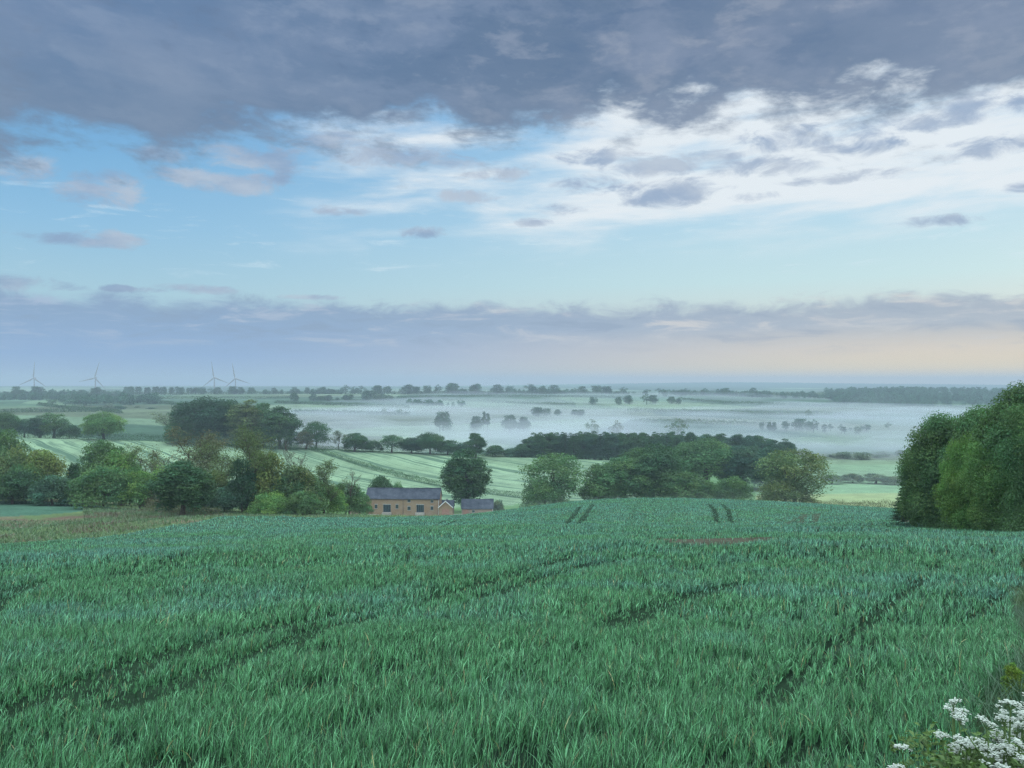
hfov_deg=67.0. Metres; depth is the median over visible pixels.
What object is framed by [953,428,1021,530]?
tree
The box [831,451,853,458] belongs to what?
distant tree
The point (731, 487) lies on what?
bush
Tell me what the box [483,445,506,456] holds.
bush
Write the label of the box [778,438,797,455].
tree
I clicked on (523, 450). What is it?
tree
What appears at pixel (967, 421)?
tree
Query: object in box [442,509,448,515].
door
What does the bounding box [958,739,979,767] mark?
cow parsley
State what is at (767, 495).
bush
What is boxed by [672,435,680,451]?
tree
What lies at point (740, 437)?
tree
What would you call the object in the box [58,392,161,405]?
distant wood
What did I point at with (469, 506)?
outbuilding
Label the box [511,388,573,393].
distant wood
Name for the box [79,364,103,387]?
wind turbine
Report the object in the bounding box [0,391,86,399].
distant wood
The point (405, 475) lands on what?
hedge
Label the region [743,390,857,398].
distant wood
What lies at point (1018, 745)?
cow parsley
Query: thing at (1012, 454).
tree
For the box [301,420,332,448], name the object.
tree
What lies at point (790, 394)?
hedge
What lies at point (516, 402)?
hedge
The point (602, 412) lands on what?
ground
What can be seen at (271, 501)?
bush
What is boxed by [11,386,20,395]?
distant tree
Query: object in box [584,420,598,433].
distant tree
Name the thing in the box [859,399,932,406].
distant wood
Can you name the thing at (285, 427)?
tree
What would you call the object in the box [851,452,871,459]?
distant tree
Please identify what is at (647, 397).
distant tree
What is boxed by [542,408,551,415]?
distant tree
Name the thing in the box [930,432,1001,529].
tree
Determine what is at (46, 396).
hedge
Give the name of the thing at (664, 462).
tree
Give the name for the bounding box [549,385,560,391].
distant tree
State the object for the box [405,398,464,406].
distant wood
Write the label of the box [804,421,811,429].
distant tree
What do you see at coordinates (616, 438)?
tree
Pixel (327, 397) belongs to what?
distant tree
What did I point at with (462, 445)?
bush
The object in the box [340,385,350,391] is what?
distant tree
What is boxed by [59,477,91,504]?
bush
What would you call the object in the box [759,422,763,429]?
distant tree
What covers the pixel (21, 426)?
tree
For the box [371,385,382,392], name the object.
distant tree
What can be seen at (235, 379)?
wind turbine
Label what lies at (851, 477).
bush
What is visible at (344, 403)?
hedge
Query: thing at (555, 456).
hedge
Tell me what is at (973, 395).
distant wood
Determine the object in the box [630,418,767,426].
hedge
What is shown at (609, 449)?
tree
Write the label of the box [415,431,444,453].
tree
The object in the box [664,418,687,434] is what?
distant tree
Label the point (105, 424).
tree
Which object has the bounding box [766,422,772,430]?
distant tree
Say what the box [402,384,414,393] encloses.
distant tree
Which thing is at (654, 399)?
distant tree
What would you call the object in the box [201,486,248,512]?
bush
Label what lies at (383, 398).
distant tree
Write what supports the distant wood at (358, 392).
on the ground at (602, 412)
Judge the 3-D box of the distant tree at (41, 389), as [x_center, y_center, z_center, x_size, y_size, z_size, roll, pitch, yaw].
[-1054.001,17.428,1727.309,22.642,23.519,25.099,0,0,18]
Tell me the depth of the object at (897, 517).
104.04 m
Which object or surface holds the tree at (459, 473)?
on the ground at (602, 412)
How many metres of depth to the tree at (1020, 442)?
61.02 m
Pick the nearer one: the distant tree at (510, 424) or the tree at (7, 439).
the tree at (7, 439)
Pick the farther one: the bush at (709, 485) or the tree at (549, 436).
the tree at (549, 436)
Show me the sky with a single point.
(281, 192)
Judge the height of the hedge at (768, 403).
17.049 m
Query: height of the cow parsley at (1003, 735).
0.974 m
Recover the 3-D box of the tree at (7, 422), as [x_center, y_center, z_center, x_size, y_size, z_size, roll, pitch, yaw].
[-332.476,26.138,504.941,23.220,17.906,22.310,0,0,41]
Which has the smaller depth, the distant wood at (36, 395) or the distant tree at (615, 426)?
the distant tree at (615, 426)
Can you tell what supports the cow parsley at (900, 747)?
on the ground at (602, 412)
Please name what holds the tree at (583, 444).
on the ground at (602, 412)
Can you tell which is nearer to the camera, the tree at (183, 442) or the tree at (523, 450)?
the tree at (183, 442)
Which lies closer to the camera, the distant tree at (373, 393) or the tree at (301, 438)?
the tree at (301, 438)
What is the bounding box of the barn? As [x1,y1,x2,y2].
[366,487,441,515]
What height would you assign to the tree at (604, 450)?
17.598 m
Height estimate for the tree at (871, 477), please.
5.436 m
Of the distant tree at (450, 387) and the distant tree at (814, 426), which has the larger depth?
the distant tree at (450, 387)
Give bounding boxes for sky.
[0,0,1023,385]
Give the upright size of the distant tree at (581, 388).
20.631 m
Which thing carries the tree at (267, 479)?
on the ground at (602, 412)
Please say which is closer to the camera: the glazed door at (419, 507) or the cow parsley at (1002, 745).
the cow parsley at (1002, 745)
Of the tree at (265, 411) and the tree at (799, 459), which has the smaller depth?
the tree at (799, 459)
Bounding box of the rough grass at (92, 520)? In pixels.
[0,506,1023,767]
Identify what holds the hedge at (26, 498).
on the ground at (602, 412)
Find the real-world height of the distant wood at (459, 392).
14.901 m
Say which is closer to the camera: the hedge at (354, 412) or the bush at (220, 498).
the bush at (220, 498)
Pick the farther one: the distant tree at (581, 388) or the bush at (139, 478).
the distant tree at (581, 388)
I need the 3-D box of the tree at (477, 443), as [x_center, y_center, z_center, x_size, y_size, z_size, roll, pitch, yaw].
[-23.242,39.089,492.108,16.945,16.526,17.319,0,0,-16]
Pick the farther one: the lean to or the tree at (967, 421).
the lean to
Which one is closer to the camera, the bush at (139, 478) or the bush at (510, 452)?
the bush at (139, 478)
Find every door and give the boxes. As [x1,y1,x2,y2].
[382,504,390,514]
[415,504,424,515]
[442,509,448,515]
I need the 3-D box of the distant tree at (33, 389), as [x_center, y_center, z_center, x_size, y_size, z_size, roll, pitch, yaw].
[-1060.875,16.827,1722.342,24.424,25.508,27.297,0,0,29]
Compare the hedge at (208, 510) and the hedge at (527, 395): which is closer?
the hedge at (208, 510)
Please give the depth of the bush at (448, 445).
499.56 m
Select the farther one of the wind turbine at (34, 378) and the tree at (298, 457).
the wind turbine at (34, 378)
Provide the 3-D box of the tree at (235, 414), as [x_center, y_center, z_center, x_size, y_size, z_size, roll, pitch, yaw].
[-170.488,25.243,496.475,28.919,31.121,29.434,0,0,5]
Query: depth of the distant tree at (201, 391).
1822.04 m
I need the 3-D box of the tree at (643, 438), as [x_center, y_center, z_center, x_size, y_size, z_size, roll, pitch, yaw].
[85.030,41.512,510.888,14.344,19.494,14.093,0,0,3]
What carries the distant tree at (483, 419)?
on the ground at (602, 412)
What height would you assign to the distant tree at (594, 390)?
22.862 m
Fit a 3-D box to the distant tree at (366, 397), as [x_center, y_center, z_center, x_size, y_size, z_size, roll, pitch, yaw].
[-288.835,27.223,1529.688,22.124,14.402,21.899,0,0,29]
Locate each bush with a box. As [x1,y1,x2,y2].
[0,442,31,480]
[0,469,35,503]
[4,462,49,502]
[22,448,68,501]
[25,474,76,504]
[55,424,82,438]
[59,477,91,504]
[65,460,139,508]
[65,462,79,480]
[109,471,156,507]
[135,489,168,508]
[142,463,181,508]
[161,487,212,510]
[189,470,233,510]
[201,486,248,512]
[226,457,258,512]
[237,496,260,512]
[242,490,295,514]
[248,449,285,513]
[258,475,317,514]
[276,464,321,513]
[282,490,328,515]
[300,473,330,513]
[313,485,349,514]
[325,481,365,513]
[347,493,374,514]
[360,440,384,451]
[368,475,392,487]
[393,481,402,487]
[437,440,459,454]
[454,442,466,452]
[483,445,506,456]
[493,499,503,510]
[503,447,519,456]
[518,479,568,507]
[578,462,621,499]
[653,471,709,498]
[684,480,724,498]
[711,475,754,499]
[756,479,821,502]
[839,473,864,482]
[882,476,901,484]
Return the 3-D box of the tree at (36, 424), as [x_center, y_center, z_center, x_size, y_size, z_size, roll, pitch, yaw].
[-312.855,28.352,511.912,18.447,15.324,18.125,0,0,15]
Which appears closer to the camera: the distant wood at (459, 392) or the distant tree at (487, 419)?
the distant tree at (487, 419)
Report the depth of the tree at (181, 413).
489.32 m
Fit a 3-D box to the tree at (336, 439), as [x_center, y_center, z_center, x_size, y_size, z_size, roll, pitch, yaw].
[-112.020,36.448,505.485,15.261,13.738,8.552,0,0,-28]
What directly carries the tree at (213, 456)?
on the ground at (602, 412)
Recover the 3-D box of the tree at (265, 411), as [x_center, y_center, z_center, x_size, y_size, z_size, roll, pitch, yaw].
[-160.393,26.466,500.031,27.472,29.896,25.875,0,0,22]
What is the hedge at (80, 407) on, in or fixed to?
on the ground at (602, 412)
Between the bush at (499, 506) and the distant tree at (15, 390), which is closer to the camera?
the bush at (499, 506)
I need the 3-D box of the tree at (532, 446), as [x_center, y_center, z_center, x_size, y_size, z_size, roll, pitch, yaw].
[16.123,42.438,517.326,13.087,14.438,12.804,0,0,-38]
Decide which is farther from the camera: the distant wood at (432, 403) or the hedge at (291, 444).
the distant wood at (432, 403)
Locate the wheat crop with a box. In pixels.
[0,497,1023,767]
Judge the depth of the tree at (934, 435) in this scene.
91.49 m
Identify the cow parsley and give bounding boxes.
[846,744,913,767]
[888,697,1023,767]
[903,708,1023,767]
[919,710,1021,767]
[944,730,1007,767]
[951,699,1023,767]
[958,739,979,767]
[960,692,1023,767]
[967,702,1023,767]
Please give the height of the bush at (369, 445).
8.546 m
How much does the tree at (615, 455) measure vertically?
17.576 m
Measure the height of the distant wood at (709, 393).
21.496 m
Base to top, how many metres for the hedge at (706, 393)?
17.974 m
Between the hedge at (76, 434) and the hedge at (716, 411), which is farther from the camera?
the hedge at (716, 411)
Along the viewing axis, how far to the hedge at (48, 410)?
1043.13 m
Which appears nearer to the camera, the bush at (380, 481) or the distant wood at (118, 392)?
the bush at (380, 481)
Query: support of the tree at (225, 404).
on the ground at (602, 412)
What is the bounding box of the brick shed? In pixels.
[438,499,453,515]
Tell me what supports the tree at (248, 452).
on the ground at (602, 412)
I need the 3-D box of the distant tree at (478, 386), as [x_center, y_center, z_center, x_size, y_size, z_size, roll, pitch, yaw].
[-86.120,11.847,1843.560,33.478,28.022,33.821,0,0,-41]
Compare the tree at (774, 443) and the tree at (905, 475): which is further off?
the tree at (774, 443)
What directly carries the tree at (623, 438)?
on the ground at (602, 412)
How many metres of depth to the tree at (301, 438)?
495.19 m
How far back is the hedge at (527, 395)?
1697.78 m
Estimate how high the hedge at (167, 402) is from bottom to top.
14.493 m
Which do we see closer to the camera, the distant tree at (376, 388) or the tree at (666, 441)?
the tree at (666, 441)
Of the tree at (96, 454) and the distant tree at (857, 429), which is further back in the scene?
the distant tree at (857, 429)
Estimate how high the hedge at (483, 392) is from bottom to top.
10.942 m
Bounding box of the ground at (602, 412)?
[0,382,1023,767]
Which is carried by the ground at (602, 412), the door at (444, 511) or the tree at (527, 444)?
the tree at (527, 444)
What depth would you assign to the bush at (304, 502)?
165.80 m
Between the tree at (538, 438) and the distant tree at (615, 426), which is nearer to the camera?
the tree at (538, 438)
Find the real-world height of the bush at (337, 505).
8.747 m
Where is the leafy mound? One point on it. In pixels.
(1013, 671)
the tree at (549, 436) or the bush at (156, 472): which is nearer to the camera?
the bush at (156, 472)
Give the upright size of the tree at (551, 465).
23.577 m
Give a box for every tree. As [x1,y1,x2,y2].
[0,410,20,431]
[0,428,34,496]
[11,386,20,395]
[14,418,33,436]
[24,415,51,437]
[29,386,39,392]
[35,387,45,392]
[37,412,71,437]
[46,399,57,403]
[72,439,129,503]
[78,410,127,439]
[89,388,97,394]
[94,387,102,393]
[102,449,142,505]
[113,442,166,473]
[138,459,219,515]
[139,420,233,508]
[149,408,190,426]
[163,420,206,443]
[167,395,230,442]
[184,440,246,480]
[195,387,205,393]
[199,399,243,441]
[207,417,286,510]
[214,387,222,394]
[223,399,263,442]
[229,387,237,393]
[246,402,278,444]
[256,405,304,448]
[279,441,324,512]
[290,393,298,400]
[295,430,314,448]
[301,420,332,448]
[307,458,347,512]
[308,394,317,400]
[322,395,332,400]
[331,429,346,448]
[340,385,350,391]
[341,433,367,450]
[344,469,361,513]
[360,394,370,400]
[369,390,378,398]
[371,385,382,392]
[378,434,405,452]
[379,394,389,400]
[398,437,423,452]
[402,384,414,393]
[413,386,421,393]
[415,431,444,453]
[422,385,430,393]
[431,411,452,430]
[438,447,493,504]
[446,383,459,393]
[463,433,487,457]
[468,416,482,430]
[469,384,482,393]
[480,411,485,430]
[485,413,490,430]
[492,384,503,393]
[501,415,518,431]
[515,445,532,456]
[517,416,530,431]
[517,452,586,498]
[523,440,538,457]
[526,432,540,457]
[528,437,536,457]
[531,433,550,456]
[532,407,544,416]
[537,386,547,393]
[540,432,557,457]
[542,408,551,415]
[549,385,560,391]
[550,432,559,450]
[553,435,569,453]
[555,433,572,456]
[564,434,583,457]
[575,409,585,415]
[575,432,596,458]
[578,386,587,391]
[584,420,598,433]
[587,433,602,458]
[588,397,595,403]
[591,385,602,392]
[591,434,607,457]
[591,434,607,459]
[600,386,611,393]
[601,432,609,459]
[601,457,659,498]
[603,433,615,458]
[604,433,620,455]
[606,434,621,458]
[608,420,623,433]
[615,397,621,404]
[615,441,692,497]
[617,433,631,455]
[622,395,632,403]
[625,433,642,454]
[631,433,649,449]
[641,394,655,404]
[643,434,658,451]
[648,395,658,403]
[650,435,666,454]
[662,433,675,444]
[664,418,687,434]
[664,433,672,450]
[666,396,675,403]
[670,436,744,480]
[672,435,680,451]
[673,435,689,444]
[686,432,696,442]
[692,435,705,447]
[697,434,715,440]
[711,445,768,488]
[714,433,726,443]
[715,437,731,447]
[721,388,727,395]
[722,436,740,446]
[726,434,749,448]
[737,435,759,453]
[743,446,792,485]
[751,436,763,448]
[751,448,839,501]
[754,435,764,444]
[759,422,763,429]
[761,439,787,454]
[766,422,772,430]
[771,422,777,430]
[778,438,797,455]
[793,418,806,430]
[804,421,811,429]
[807,419,819,432]
[819,474,845,483]
[821,424,827,432]
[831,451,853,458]
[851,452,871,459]
[854,426,861,433]
[862,424,870,431]
[863,473,892,483]
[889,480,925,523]
[893,450,906,455]
[894,442,940,526]
[897,410,965,524]
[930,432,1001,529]
[938,402,995,527]
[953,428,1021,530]
[968,380,1023,529]
[990,401,1023,530]
[1018,438,1023,465]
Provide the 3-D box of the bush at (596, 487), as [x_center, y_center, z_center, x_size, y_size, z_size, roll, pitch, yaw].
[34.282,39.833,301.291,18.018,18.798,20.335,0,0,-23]
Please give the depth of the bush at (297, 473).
176.08 m
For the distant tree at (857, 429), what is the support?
on the ground at (602, 412)
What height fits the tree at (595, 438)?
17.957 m
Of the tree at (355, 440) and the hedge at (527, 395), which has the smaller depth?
the tree at (355, 440)
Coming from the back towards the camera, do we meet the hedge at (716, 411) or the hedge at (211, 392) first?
the hedge at (211, 392)
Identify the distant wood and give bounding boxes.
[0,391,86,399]
[2,389,131,395]
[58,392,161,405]
[268,390,628,393]
[310,389,341,393]
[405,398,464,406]
[444,389,482,393]
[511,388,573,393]
[661,388,770,396]
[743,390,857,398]
[824,386,1019,404]
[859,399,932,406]
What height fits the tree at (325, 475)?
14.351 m
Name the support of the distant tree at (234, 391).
on the ground at (602, 412)
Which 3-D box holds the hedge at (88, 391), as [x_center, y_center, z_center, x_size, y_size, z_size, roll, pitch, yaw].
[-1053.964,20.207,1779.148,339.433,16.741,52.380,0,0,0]
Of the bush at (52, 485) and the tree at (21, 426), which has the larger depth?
the tree at (21, 426)
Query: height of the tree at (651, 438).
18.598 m
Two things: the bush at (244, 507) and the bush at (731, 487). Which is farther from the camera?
the bush at (731, 487)
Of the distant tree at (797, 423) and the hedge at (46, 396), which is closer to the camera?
the distant tree at (797, 423)
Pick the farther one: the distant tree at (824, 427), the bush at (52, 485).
the distant tree at (824, 427)
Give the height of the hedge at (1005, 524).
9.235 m
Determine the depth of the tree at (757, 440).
528.43 m
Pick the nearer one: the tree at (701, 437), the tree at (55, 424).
the tree at (55, 424)
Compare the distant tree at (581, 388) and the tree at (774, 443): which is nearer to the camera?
the tree at (774, 443)
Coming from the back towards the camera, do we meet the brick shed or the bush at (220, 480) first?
the brick shed
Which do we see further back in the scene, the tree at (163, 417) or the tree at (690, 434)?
the tree at (690, 434)
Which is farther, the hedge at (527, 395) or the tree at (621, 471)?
the hedge at (527, 395)
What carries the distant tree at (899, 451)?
on the ground at (602, 412)
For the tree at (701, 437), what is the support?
on the ground at (602, 412)
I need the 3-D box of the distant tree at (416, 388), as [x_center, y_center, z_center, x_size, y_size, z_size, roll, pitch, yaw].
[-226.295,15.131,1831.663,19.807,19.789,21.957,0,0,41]
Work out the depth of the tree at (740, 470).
358.86 m
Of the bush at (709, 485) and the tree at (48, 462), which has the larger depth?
the bush at (709, 485)
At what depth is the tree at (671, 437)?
517.74 m
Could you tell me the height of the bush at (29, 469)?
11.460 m
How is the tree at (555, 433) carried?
on the ground at (602, 412)
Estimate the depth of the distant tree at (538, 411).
1127.19 m
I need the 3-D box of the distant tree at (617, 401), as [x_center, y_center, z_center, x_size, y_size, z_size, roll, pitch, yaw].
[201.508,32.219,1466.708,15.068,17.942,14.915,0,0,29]
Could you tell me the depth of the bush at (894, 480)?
377.93 m
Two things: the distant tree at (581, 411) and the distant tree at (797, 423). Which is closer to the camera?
the distant tree at (797, 423)
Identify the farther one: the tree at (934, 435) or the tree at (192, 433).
the tree at (192, 433)
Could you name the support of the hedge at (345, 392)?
on the ground at (602, 412)
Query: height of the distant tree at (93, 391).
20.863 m
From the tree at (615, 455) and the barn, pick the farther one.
the tree at (615, 455)
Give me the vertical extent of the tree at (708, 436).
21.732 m
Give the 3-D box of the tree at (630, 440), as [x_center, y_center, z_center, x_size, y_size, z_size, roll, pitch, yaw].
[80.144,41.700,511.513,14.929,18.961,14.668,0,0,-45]
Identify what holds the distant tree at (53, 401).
on the ground at (602, 412)
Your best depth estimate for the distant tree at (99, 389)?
1716.49 m
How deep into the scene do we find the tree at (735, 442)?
520.82 m
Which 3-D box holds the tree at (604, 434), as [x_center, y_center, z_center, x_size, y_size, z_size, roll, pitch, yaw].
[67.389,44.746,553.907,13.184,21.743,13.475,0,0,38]
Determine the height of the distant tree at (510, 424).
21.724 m
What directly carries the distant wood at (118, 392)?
on the ground at (602, 412)
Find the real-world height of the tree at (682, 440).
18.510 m
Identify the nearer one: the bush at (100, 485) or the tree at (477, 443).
the bush at (100, 485)
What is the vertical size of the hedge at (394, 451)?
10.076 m
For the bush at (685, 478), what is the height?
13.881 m
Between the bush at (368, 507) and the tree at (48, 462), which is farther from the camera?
the bush at (368, 507)
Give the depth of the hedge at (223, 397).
1623.24 m
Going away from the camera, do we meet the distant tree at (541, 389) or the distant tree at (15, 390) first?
the distant tree at (15, 390)
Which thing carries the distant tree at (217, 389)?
on the ground at (602, 412)
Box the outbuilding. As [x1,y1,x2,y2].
[461,499,493,514]
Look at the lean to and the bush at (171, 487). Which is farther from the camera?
the lean to
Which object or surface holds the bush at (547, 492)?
on the ground at (602, 412)
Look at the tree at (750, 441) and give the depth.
513.34 m
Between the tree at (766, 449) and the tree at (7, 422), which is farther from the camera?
the tree at (7, 422)
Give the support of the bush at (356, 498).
on the ground at (602, 412)
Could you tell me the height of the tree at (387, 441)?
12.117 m
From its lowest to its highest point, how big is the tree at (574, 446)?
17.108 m
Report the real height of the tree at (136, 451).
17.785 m
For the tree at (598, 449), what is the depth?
506.60 m
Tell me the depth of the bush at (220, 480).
177.62 m
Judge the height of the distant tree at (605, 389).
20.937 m
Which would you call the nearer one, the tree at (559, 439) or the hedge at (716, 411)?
the tree at (559, 439)
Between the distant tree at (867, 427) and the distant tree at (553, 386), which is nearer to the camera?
the distant tree at (867, 427)
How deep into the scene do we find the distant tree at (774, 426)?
912.93 m
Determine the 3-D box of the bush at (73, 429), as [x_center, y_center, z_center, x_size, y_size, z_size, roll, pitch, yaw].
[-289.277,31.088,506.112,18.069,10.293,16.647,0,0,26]
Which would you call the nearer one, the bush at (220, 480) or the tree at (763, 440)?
the bush at (220, 480)
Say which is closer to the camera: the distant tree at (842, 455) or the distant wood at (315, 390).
the distant tree at (842, 455)
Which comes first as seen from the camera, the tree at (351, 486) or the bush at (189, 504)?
the bush at (189, 504)
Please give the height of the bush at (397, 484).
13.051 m
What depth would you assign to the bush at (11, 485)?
192.00 m
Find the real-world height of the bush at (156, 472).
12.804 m
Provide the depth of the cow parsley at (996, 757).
3.43 m
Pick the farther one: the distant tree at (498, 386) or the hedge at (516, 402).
the distant tree at (498, 386)
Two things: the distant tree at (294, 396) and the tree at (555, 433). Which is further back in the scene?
the distant tree at (294, 396)
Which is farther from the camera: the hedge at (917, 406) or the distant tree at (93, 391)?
the distant tree at (93, 391)
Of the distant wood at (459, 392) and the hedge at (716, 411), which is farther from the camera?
the distant wood at (459, 392)
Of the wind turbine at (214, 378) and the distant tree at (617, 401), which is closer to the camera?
the distant tree at (617, 401)
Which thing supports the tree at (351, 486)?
on the ground at (602, 412)
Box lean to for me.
[442,500,454,513]
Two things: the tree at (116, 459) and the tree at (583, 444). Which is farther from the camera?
the tree at (583, 444)
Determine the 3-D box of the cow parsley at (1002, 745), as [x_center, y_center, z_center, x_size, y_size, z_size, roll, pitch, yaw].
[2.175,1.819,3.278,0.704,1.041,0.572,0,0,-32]
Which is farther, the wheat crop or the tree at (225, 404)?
the tree at (225, 404)
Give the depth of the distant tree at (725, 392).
1781.70 m
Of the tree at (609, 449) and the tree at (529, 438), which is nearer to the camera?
the tree at (609, 449)
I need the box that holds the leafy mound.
[1000,662,1023,697]
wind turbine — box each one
[20,362,45,386]
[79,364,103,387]
[204,362,226,387]
[223,364,249,388]
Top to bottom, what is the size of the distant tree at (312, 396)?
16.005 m
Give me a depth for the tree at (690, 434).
546.43 m
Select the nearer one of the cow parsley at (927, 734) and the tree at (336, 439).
the cow parsley at (927, 734)
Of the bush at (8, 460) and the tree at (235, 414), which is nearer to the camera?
the bush at (8, 460)
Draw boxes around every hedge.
[0,407,95,411]
[0,496,72,505]
[1,390,130,394]
[4,394,74,399]
[6,429,286,446]
[36,402,123,412]
[133,391,267,394]
[143,504,220,514]
[154,395,288,398]
[159,400,269,409]
[169,433,298,450]
[268,390,446,393]
[275,400,409,407]
[282,444,518,456]
[294,409,409,415]
[308,446,525,497]
[396,394,626,397]
[441,398,575,405]
[448,390,623,393]
[515,453,618,459]
[627,407,831,415]
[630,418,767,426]
[659,390,773,395]
[678,397,825,406]
[748,391,854,396]
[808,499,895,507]
[819,403,988,408]
[909,504,1023,532]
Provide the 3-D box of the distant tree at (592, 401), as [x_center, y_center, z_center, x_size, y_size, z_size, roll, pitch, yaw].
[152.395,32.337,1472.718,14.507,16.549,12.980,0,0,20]
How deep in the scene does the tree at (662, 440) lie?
505.66 m
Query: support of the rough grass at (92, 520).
on the ground at (602, 412)
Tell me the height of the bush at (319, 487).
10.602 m
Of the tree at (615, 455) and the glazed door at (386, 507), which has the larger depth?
the tree at (615, 455)
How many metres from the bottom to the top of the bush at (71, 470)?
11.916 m
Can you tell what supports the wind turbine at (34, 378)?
on the ground at (602, 412)
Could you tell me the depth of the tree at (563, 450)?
508.11 m
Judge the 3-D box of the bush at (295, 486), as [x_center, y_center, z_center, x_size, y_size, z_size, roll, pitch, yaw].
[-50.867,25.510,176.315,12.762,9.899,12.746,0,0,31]
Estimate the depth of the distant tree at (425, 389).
1839.69 m
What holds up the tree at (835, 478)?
on the ground at (602, 412)
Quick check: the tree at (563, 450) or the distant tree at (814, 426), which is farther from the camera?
the distant tree at (814, 426)
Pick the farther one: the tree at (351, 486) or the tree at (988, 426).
the tree at (351, 486)
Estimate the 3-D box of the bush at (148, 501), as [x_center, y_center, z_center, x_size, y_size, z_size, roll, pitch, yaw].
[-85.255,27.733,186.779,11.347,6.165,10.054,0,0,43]
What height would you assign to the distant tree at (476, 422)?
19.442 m
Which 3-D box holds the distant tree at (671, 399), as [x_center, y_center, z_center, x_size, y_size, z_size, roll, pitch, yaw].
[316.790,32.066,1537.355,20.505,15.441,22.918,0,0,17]
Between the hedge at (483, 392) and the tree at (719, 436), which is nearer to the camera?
the tree at (719, 436)
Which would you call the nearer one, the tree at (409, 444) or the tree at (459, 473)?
the tree at (459, 473)
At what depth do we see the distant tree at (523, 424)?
902.32 m
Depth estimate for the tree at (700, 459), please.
363.41 m
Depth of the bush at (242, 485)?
171.01 m
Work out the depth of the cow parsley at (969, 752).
3.22 m
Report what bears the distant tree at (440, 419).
on the ground at (602, 412)
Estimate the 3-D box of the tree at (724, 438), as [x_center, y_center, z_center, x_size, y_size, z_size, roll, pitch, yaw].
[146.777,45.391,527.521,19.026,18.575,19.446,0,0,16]
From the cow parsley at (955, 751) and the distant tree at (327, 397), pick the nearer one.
the cow parsley at (955, 751)

